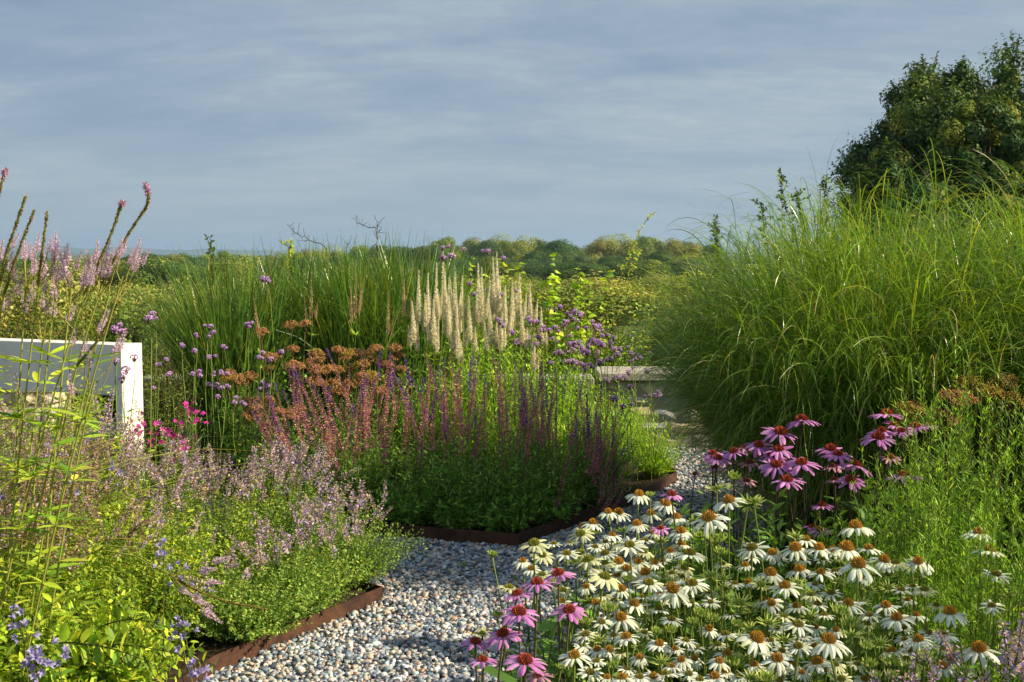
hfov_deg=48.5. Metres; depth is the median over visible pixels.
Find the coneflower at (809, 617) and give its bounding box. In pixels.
[758,608,820,681]
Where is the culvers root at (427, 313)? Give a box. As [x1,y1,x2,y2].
[419,273,438,435]
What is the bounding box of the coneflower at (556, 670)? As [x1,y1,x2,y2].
[543,576,577,681]
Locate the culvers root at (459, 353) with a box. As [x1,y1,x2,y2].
[449,313,467,464]
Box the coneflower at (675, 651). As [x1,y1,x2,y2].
[666,645,685,681]
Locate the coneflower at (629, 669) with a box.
[617,665,636,681]
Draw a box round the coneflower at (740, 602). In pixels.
[726,592,753,673]
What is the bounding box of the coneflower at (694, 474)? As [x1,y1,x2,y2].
[685,471,702,600]
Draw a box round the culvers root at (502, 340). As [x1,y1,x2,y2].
[493,316,506,480]
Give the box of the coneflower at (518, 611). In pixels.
[498,603,538,681]
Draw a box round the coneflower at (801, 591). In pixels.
[788,581,815,678]
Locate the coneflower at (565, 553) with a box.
[538,549,580,681]
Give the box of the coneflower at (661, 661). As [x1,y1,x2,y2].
[649,653,671,677]
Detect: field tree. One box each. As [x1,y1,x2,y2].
[0,258,49,289]
[0,261,96,291]
[2,255,57,276]
[19,257,86,273]
[57,258,124,288]
[78,253,140,290]
[101,257,198,294]
[109,256,207,291]
[117,255,147,263]
[138,252,160,258]
[154,253,184,259]
[172,257,209,268]
[174,252,198,259]
[193,253,267,288]
[198,253,217,261]
[217,250,231,259]
[233,254,266,262]
[245,258,276,287]
[257,263,307,286]
[266,252,286,259]
[276,251,306,264]
[276,257,323,289]
[300,248,319,259]
[307,248,341,277]
[307,254,361,281]
[318,244,342,260]
[345,245,368,256]
[349,249,388,261]
[359,257,403,278]
[369,245,402,259]
[370,261,421,279]
[372,246,410,264]
[393,246,435,263]
[402,245,448,264]
[404,259,450,280]
[428,239,469,257]
[429,262,460,282]
[441,236,475,253]
[442,258,471,281]
[446,252,464,281]
[453,260,492,278]
[460,254,480,279]
[461,240,500,257]
[462,236,482,255]
[474,255,523,281]
[477,233,533,255]
[479,238,503,256]
[485,240,528,259]
[493,256,512,263]
[502,235,537,256]
[505,261,547,282]
[513,251,548,282]
[521,237,546,245]
[522,258,560,280]
[529,240,558,251]
[533,238,578,257]
[535,261,585,281]
[539,249,572,284]
[552,260,612,282]
[556,241,585,256]
[562,254,592,263]
[579,238,616,262]
[586,254,599,262]
[586,260,633,281]
[587,234,641,261]
[587,255,615,276]
[606,256,642,280]
[609,232,642,257]
[612,251,639,260]
[614,259,670,279]
[625,252,649,263]
[630,236,667,257]
[638,249,677,262]
[647,236,660,250]
[654,237,689,260]
[659,258,701,279]
[664,241,707,248]
[677,241,705,258]
[681,252,706,262]
[683,263,733,279]
[696,257,730,284]
[700,242,731,269]
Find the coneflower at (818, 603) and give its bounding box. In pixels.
[807,600,827,649]
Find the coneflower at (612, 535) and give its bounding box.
[602,531,624,647]
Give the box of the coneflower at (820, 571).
[806,567,835,671]
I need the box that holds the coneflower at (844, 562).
[821,556,851,680]
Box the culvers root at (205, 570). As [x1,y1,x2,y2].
[102,549,268,623]
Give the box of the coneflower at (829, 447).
[808,443,841,565]
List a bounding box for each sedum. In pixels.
[218,364,280,481]
[219,395,291,488]
[241,327,297,460]
[249,403,324,474]
[270,361,345,482]
[273,319,322,444]
[278,344,338,460]
[312,345,380,460]
[331,369,388,465]
[346,344,395,469]
[359,342,419,478]
[874,399,965,590]
[907,388,995,606]
[949,373,1023,599]
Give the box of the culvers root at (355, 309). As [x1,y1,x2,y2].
[349,268,363,415]
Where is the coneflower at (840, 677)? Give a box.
[829,673,852,681]
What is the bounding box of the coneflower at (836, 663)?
[823,658,846,679]
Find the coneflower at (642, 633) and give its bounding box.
[633,628,652,680]
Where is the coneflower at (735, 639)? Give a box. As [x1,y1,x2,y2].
[727,629,747,672]
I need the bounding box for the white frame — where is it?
[0,338,144,515]
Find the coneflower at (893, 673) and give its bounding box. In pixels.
[884,668,898,681]
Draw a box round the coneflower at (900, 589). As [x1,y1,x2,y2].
[869,586,912,671]
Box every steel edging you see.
[117,443,676,546]
[173,533,382,681]
[566,514,774,680]
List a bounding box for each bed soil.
[74,439,671,533]
[131,558,369,681]
[607,510,1023,680]
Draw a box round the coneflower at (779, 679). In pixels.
[775,675,789,681]
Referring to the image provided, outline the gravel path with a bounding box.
[68,412,754,681]
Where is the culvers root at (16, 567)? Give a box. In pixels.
[0,180,151,664]
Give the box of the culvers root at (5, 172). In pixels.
[0,166,20,259]
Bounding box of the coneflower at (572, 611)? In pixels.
[550,603,586,681]
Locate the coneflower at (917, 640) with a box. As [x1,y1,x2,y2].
[902,633,933,680]
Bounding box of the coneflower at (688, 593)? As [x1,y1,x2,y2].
[639,588,699,659]
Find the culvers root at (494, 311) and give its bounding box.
[490,253,505,412]
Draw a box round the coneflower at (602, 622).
[585,615,612,681]
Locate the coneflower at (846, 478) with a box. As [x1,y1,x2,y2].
[834,474,864,598]
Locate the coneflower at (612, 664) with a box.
[606,659,618,679]
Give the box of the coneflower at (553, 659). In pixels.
[501,482,726,681]
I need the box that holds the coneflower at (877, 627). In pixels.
[872,621,886,681]
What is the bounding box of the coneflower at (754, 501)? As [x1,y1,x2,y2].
[742,495,807,662]
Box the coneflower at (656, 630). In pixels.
[651,626,661,673]
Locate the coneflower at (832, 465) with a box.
[815,462,844,565]
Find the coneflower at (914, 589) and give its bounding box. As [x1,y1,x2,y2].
[896,557,922,634]
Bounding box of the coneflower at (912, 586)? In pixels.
[905,583,930,666]
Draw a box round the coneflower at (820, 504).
[806,501,834,599]
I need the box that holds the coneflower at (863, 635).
[853,629,872,673]
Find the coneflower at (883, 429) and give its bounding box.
[865,426,903,544]
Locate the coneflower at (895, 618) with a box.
[880,611,915,681]
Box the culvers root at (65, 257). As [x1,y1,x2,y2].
[29,243,91,631]
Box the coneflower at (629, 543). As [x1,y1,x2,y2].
[613,536,659,672]
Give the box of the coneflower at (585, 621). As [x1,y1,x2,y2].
[576,614,594,681]
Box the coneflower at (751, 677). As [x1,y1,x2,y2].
[736,667,759,681]
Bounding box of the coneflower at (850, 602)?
[838,597,874,678]
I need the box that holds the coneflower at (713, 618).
[702,613,721,676]
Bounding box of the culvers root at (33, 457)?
[0,232,92,662]
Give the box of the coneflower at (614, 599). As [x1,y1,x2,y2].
[607,597,622,672]
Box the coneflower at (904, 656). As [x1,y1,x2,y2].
[895,652,917,678]
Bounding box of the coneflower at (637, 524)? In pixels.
[625,519,649,655]
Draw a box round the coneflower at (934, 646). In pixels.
[922,645,943,681]
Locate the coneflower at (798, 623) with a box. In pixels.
[782,618,814,681]
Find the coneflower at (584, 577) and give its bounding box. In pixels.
[563,573,591,677]
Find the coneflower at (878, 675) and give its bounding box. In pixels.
[869,671,882,680]
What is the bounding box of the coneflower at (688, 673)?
[677,668,697,681]
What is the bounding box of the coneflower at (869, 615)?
[858,610,888,681]
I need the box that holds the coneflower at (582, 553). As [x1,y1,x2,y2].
[569,549,599,666]
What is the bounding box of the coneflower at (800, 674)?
[790,668,811,681]
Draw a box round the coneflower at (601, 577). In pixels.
[587,568,620,680]
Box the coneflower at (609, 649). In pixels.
[601,645,620,673]
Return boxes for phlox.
[120,411,164,505]
[142,421,176,524]
[155,430,196,525]
[173,397,208,523]
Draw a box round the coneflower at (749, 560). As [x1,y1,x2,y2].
[739,555,773,672]
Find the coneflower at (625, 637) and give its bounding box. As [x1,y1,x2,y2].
[613,631,639,677]
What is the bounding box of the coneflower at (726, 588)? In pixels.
[716,581,761,668]
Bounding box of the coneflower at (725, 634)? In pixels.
[715,630,738,681]
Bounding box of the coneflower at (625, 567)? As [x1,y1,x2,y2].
[605,563,638,668]
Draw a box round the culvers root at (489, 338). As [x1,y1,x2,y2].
[484,301,497,460]
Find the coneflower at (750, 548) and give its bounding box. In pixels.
[729,541,770,671]
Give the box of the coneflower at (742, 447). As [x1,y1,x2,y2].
[726,444,753,575]
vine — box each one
[457,258,494,362]
[498,255,529,373]
[537,253,586,373]
[556,267,613,389]
[631,284,657,365]
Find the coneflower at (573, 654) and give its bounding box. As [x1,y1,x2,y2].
[558,647,590,681]
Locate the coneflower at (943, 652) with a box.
[933,644,953,681]
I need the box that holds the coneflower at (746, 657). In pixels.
[738,652,754,672]
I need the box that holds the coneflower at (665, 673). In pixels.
[654,669,678,681]
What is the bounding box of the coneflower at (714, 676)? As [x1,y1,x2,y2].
[704,671,726,681]
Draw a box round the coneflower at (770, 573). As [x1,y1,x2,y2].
[733,566,783,681]
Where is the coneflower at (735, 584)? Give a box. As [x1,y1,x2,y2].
[726,580,747,681]
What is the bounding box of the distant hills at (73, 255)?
[0,252,816,270]
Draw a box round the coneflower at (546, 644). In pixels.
[542,571,575,662]
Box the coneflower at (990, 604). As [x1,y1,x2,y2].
[945,599,1003,680]
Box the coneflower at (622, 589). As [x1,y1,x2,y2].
[610,584,634,671]
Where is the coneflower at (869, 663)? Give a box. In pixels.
[862,657,878,680]
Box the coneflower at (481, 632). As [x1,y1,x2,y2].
[472,626,492,681]
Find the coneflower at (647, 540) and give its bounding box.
[635,537,654,644]
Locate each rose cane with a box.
[606,212,655,326]
[609,248,642,327]
[658,268,703,315]
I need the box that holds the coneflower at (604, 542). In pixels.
[569,537,613,645]
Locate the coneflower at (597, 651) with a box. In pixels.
[586,645,607,681]
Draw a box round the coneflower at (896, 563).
[878,559,909,678]
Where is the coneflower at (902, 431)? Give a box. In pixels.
[891,426,952,627]
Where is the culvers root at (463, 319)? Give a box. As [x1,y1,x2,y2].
[454,276,467,401]
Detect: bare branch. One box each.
[287,223,328,263]
[356,216,376,228]
[370,216,384,264]
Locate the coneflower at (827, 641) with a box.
[804,632,851,681]
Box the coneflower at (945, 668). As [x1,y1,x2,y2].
[929,660,955,681]
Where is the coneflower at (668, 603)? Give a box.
[656,595,691,676]
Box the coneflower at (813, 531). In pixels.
[786,525,830,602]
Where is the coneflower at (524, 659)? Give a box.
[503,652,547,681]
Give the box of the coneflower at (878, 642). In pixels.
[867,633,891,670]
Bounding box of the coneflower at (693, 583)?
[674,576,722,672]
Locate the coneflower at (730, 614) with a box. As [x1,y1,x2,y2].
[683,611,739,681]
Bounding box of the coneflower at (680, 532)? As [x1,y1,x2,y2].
[668,526,703,650]
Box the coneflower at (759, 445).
[740,440,772,565]
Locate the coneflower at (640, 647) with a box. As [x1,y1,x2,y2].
[632,641,648,681]
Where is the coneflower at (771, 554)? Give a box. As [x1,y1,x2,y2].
[758,548,781,676]
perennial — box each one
[0,373,113,483]
[0,376,60,491]
[0,427,157,509]
[0,450,63,555]
[0,526,144,629]
[0,560,128,681]
[3,509,101,605]
[15,583,204,681]
[28,354,154,512]
[58,449,152,579]
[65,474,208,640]
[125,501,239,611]
[203,377,288,467]
[249,363,328,458]
[306,363,372,456]
[341,482,395,515]
[361,356,426,462]
[377,351,459,480]
[378,494,448,525]
[403,355,486,451]
[420,331,502,468]
[430,488,496,529]
[450,325,510,421]
[452,349,521,467]
[467,348,550,481]
[470,493,542,532]
[492,329,558,439]
[504,352,575,444]
[510,361,579,471]
[525,487,585,524]
[534,341,604,447]
[548,368,627,457]
[571,473,630,509]
[573,378,649,458]
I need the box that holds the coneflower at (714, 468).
[705,464,761,585]
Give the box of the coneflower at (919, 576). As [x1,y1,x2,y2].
[910,574,934,681]
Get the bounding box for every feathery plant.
[787,489,906,632]
[825,480,991,681]
[849,363,1023,681]
[862,329,1023,681]
[890,460,1023,681]
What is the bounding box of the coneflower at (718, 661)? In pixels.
[705,656,730,677]
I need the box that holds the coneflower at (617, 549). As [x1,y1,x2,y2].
[608,543,662,669]
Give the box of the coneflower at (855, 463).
[835,459,872,538]
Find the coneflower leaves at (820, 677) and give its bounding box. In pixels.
[756,640,922,681]
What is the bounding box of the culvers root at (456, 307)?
[449,265,465,418]
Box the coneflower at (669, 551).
[654,546,678,655]
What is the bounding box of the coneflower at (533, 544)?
[518,537,561,681]
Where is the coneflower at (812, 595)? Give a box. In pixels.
[790,591,824,663]
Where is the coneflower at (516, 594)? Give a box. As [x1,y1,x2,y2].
[494,589,532,681]
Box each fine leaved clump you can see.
[555,421,608,488]
[582,404,648,485]
[606,386,663,459]
[618,408,695,479]
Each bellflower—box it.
[0,489,12,602]
[7,611,41,681]
[9,603,34,670]
[19,635,59,681]
[46,644,70,681]
[56,481,79,548]
[109,461,123,576]
[153,536,180,678]
[156,617,166,681]
[167,562,194,681]
[167,614,199,681]
[186,657,211,681]
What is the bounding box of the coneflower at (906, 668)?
[898,659,920,680]
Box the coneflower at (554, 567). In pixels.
[538,565,569,664]
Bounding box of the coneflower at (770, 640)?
[764,637,780,665]
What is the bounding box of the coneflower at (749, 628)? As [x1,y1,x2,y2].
[741,621,760,661]
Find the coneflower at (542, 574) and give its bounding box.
[514,571,551,681]
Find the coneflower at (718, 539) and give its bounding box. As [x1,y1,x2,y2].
[707,530,759,647]
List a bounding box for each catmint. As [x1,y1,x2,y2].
[0,373,121,569]
[0,445,95,612]
[0,476,105,648]
[1,433,162,628]
[10,426,168,555]
[46,385,191,564]
[89,498,250,649]
[96,419,246,577]
[155,438,306,581]
[166,535,331,643]
[210,511,377,621]
[221,434,375,564]
[274,477,430,592]
[868,643,976,681]
[932,613,1023,681]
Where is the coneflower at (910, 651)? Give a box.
[899,645,918,680]
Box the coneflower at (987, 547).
[959,544,1006,676]
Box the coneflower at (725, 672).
[716,666,733,681]
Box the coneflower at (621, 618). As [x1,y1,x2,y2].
[603,612,637,673]
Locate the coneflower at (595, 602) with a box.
[585,598,609,677]
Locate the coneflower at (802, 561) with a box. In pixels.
[785,556,813,626]
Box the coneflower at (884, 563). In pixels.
[854,553,896,678]
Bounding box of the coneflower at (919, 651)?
[917,646,937,681]
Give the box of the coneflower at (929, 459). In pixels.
[892,421,937,559]
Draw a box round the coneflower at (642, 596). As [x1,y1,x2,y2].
[598,594,650,662]
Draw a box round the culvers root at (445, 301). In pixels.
[437,251,451,415]
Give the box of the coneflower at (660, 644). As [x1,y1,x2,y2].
[646,638,672,679]
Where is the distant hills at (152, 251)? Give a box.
[0,245,776,255]
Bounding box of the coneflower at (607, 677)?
[597,673,610,681]
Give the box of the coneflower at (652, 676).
[643,669,663,681]
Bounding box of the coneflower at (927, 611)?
[896,606,932,680]
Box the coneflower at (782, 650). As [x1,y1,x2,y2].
[771,644,792,662]
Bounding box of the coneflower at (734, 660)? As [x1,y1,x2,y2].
[724,651,745,681]
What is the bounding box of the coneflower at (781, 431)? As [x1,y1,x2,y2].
[757,426,796,549]
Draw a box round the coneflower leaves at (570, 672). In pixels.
[562,666,618,681]
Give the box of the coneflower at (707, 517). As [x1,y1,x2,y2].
[688,510,741,650]
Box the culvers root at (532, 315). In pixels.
[524,283,537,409]
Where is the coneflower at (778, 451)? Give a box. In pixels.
[761,445,794,598]
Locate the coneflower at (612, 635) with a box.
[604,629,625,670]
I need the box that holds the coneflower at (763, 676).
[756,668,777,681]
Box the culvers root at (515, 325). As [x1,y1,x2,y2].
[504,280,518,439]
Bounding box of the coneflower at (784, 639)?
[773,633,796,676]
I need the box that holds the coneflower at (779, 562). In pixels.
[767,555,794,652]
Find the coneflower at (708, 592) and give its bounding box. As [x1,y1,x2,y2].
[680,589,717,655]
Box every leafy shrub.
[0,279,57,338]
[3,302,97,408]
[28,290,137,341]
[86,291,172,416]
[142,342,204,465]
[144,328,184,396]
[475,267,540,373]
[525,306,597,375]
[560,299,640,357]
[578,319,650,392]
[634,323,692,365]
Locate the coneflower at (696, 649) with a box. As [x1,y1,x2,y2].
[687,644,705,674]
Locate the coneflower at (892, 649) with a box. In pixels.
[879,646,902,681]
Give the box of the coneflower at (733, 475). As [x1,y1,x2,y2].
[722,470,762,620]
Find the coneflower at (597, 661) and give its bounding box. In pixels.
[585,657,605,681]
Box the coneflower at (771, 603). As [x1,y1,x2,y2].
[760,598,783,665]
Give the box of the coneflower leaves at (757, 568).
[677,484,860,661]
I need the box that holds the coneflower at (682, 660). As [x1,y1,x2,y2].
[672,655,694,681]
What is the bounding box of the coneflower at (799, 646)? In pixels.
[784,639,812,681]
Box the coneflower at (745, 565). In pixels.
[735,561,769,636]
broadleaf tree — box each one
[829,51,1023,229]
[839,136,973,306]
[915,94,1023,272]
[937,29,1023,146]
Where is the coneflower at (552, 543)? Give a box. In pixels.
[544,540,587,648]
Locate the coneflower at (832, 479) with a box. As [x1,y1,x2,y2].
[825,476,842,588]
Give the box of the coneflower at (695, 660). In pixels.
[685,655,703,671]
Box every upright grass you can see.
[87,237,363,452]
[177,233,423,429]
[232,226,471,445]
[287,224,544,436]
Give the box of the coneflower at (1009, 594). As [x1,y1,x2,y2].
[984,591,1015,680]
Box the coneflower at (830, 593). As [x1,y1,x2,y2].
[819,589,860,679]
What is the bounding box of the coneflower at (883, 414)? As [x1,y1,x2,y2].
[853,408,902,531]
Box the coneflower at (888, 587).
[876,579,899,671]
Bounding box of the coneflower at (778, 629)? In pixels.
[766,625,786,663]
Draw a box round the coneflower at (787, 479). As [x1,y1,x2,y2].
[770,474,805,611]
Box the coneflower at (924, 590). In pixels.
[912,585,960,680]
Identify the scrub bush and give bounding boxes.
[0,271,147,337]
[0,273,146,338]
[1,276,113,296]
[50,286,144,300]
[86,287,171,334]
[95,276,158,300]
[109,272,202,332]
[138,279,256,337]
[147,293,255,337]
[439,267,536,303]
[471,289,567,327]
[502,272,542,292]
[508,275,546,285]
[514,268,650,324]
[537,275,690,324]
[555,273,607,287]
[584,277,631,318]
[620,271,672,285]
[625,271,679,291]
[631,267,712,314]
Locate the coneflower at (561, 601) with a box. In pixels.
[545,597,571,681]
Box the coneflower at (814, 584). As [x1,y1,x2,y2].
[786,581,824,658]
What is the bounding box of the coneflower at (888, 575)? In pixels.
[863,568,899,681]
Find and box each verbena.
[109,322,125,437]
[111,358,121,517]
[118,377,129,494]
[120,365,130,457]
[125,354,137,508]
[144,311,156,513]
[150,386,156,464]
[154,317,158,462]
[155,362,161,468]
[163,357,168,449]
[165,371,175,478]
[179,342,186,443]
[189,333,198,434]
[190,369,202,475]
[191,348,197,452]
[203,324,213,486]
[204,354,217,470]
[205,382,218,447]
[207,330,215,482]
[210,371,215,476]
[213,369,229,486]
[215,394,224,497]
[218,384,230,461]
[220,344,227,472]
[231,396,239,477]
[237,400,247,470]
[244,321,253,452]
[256,350,264,489]
[257,380,270,449]
[259,276,274,414]
[266,357,273,419]
[277,349,283,433]
[434,244,450,445]
[440,253,455,428]
[459,247,465,456]
[466,281,473,468]
[470,292,475,397]
[480,249,491,447]
[495,317,505,486]
[499,292,503,415]
[500,256,505,390]
[509,329,517,487]
[512,335,530,382]
[513,289,517,395]
[513,341,525,393]
[525,316,538,435]
[531,342,538,472]
[536,335,550,403]
[538,325,551,423]
[548,361,554,404]
[550,349,563,433]
[551,325,560,371]
[551,336,558,454]
[552,304,562,434]
[557,334,571,403]
[559,311,582,436]
[561,317,575,487]
[562,359,578,453]
[566,340,581,460]
[566,347,575,443]
[570,308,582,431]
[573,362,582,426]
[574,345,583,430]
[575,319,601,426]
[579,347,585,419]
[580,344,590,434]
[581,363,596,416]
[582,350,593,410]
[584,337,595,388]
[590,338,605,450]
[593,350,599,403]
[597,356,612,437]
[600,329,609,430]
[600,340,612,468]
[604,377,609,432]
[610,335,618,490]
[610,345,629,419]
[610,395,618,469]
[611,374,621,458]
[612,351,620,439]
[619,375,627,454]
[619,403,632,487]
[626,366,634,478]
[627,356,641,471]
[627,384,633,490]
[628,350,639,480]
[643,390,661,431]
[644,368,651,481]
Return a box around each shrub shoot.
[707,214,723,256]
[750,198,773,244]
[775,166,800,244]
[790,186,810,244]
[817,174,837,240]
[830,177,852,224]
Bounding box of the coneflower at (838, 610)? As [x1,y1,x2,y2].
[830,601,898,681]
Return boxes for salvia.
[241,364,326,514]
[285,372,370,510]
[294,348,406,495]
[328,348,422,520]
[369,356,465,525]
[394,353,504,501]
[418,358,516,528]
[467,357,566,525]
[489,360,629,495]
[513,366,639,513]
[556,378,637,511]
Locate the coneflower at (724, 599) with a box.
[715,593,734,670]
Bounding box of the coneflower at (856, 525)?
[838,519,900,670]
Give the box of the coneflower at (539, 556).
[498,550,554,681]
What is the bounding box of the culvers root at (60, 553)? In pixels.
[32,328,127,655]
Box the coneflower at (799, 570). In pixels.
[785,563,815,680]
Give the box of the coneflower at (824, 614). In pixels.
[802,611,833,663]
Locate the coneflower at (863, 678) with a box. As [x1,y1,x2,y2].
[853,672,870,681]
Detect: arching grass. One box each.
[587,136,1023,551]
[795,144,1023,553]
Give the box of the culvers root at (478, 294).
[472,262,487,470]
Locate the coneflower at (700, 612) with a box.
[681,606,708,678]
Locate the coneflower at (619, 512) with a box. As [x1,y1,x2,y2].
[607,507,669,665]
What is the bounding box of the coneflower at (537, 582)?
[477,576,555,681]
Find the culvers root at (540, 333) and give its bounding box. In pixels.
[532,308,547,412]
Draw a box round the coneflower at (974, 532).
[960,526,1008,667]
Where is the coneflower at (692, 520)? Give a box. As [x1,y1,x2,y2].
[679,518,697,645]
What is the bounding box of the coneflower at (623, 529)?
[615,525,644,625]
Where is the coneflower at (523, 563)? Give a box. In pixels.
[512,557,566,670]
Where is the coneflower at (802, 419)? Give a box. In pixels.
[760,413,819,577]
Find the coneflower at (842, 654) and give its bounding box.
[835,647,852,674]
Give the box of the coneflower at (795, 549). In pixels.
[772,541,812,679]
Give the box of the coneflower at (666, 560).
[658,558,679,681]
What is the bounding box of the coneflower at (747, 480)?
[731,477,755,570]
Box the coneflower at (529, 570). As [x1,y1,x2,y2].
[510,562,543,673]
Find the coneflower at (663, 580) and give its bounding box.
[646,573,673,659]
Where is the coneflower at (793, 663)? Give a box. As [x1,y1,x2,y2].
[786,661,802,681]
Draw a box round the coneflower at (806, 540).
[798,535,816,606]
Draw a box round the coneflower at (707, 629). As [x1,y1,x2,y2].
[697,624,717,675]
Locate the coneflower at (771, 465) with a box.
[758,459,792,564]
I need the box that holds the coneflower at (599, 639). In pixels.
[589,633,609,676]
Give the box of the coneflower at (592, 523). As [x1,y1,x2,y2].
[569,518,603,641]
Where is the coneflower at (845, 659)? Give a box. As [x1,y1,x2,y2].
[835,651,856,676]
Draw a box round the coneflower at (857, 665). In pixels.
[846,660,866,680]
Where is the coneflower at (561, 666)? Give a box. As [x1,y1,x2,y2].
[556,663,565,681]
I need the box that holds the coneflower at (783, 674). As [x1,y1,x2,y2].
[772,667,794,679]
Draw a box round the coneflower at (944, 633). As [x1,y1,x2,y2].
[927,630,958,681]
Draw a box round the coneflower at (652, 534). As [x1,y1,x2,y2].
[643,528,663,605]
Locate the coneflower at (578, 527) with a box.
[569,523,610,667]
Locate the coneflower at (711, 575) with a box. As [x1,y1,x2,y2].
[699,569,747,657]
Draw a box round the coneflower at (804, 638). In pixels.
[793,631,812,681]
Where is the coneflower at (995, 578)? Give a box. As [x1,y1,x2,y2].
[982,569,1020,681]
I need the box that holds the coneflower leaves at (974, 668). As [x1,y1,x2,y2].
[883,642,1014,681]
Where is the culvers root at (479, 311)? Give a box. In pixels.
[474,267,490,472]
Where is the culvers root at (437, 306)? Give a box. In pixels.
[427,263,442,432]
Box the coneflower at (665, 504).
[634,498,675,666]
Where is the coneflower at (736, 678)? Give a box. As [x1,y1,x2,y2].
[728,672,748,681]
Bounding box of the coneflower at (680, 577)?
[653,574,687,681]
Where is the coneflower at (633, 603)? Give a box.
[572,598,648,674]
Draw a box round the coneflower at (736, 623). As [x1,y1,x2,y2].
[702,617,744,681]
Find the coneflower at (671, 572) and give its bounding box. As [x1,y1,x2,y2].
[628,568,680,671]
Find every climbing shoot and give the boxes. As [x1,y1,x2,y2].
[203,234,227,285]
[278,238,295,286]
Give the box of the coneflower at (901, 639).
[894,635,912,681]
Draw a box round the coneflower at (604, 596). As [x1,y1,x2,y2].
[593,592,611,681]
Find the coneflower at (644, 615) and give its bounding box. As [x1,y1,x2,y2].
[613,609,653,680]
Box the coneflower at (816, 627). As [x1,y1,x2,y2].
[806,623,830,681]
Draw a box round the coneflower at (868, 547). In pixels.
[854,544,892,673]
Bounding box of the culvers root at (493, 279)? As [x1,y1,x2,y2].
[489,259,500,444]
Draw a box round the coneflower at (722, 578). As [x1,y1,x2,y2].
[711,571,731,670]
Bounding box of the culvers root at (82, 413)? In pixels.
[19,236,150,681]
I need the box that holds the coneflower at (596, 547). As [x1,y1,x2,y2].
[583,544,604,661]
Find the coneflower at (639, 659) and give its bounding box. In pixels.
[629,653,650,678]
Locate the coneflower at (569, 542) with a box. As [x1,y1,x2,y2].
[549,540,578,667]
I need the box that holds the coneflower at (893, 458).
[880,453,914,556]
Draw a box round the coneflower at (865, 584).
[849,574,872,675]
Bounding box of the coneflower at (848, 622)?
[841,614,859,678]
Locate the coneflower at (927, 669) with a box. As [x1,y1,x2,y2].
[919,664,935,679]
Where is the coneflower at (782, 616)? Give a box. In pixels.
[774,613,793,664]
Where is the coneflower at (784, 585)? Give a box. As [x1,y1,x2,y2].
[766,579,802,657]
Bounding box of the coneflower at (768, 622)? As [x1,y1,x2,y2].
[756,615,782,666]
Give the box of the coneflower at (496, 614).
[492,608,518,681]
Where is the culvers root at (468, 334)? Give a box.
[463,297,477,438]
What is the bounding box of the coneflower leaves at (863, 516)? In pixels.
[789,480,959,647]
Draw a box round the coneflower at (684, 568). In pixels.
[674,564,710,675]
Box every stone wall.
[0,389,70,450]
[143,374,593,428]
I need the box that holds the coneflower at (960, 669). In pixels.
[952,664,967,676]
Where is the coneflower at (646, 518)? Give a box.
[640,508,677,657]
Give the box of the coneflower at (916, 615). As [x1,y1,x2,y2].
[905,611,929,680]
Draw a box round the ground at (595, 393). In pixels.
[73,274,839,411]
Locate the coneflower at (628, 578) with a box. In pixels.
[623,573,645,654]
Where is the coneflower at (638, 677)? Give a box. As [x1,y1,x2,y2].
[628,672,649,681]
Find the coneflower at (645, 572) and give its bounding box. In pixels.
[633,567,661,672]
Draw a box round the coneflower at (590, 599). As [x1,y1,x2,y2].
[581,596,596,656]
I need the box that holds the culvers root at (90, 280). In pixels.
[0,199,126,612]
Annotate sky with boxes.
[0,0,1023,251]
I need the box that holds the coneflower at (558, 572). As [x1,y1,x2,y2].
[543,567,576,681]
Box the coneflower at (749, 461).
[713,458,758,572]
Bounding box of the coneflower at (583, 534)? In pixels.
[566,528,631,669]
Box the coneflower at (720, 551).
[714,546,732,681]
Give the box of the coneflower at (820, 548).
[803,542,832,681]
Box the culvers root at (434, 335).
[426,299,444,457]
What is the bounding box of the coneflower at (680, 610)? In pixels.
[650,536,685,664]
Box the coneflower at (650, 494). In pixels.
[613,491,654,637]
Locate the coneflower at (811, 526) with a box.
[803,523,816,593]
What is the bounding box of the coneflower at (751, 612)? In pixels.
[742,608,772,681]
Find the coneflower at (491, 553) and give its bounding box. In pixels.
[466,550,507,672]
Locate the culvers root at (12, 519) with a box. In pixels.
[0,211,60,650]
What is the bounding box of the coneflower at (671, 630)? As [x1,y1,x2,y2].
[665,623,679,680]
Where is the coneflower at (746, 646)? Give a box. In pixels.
[739,643,750,666]
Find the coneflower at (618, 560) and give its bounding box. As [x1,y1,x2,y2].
[610,556,664,674]
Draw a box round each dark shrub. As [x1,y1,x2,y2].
[703,226,735,306]
[731,230,776,307]
[768,201,812,282]
[809,193,851,272]
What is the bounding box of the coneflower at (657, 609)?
[646,605,669,675]
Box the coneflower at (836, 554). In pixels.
[763,545,840,681]
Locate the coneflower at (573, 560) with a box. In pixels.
[566,556,602,669]
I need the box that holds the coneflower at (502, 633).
[485,627,522,681]
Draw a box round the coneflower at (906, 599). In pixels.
[898,596,940,666]
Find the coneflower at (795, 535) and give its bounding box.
[773,529,803,606]
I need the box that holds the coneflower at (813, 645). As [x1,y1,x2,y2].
[802,641,819,681]
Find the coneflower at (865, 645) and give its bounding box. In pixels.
[860,638,874,681]
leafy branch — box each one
[56,622,181,681]
[66,625,216,672]
[97,605,169,641]
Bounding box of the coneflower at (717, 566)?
[708,561,730,673]
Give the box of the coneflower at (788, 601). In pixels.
[771,599,790,675]
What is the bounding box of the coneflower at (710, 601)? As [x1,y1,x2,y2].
[702,596,719,675]
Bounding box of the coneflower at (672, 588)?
[655,581,717,681]
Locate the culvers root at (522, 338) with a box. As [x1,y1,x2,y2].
[515,307,528,439]
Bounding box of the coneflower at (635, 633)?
[628,618,647,681]
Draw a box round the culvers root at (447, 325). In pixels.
[442,287,455,425]

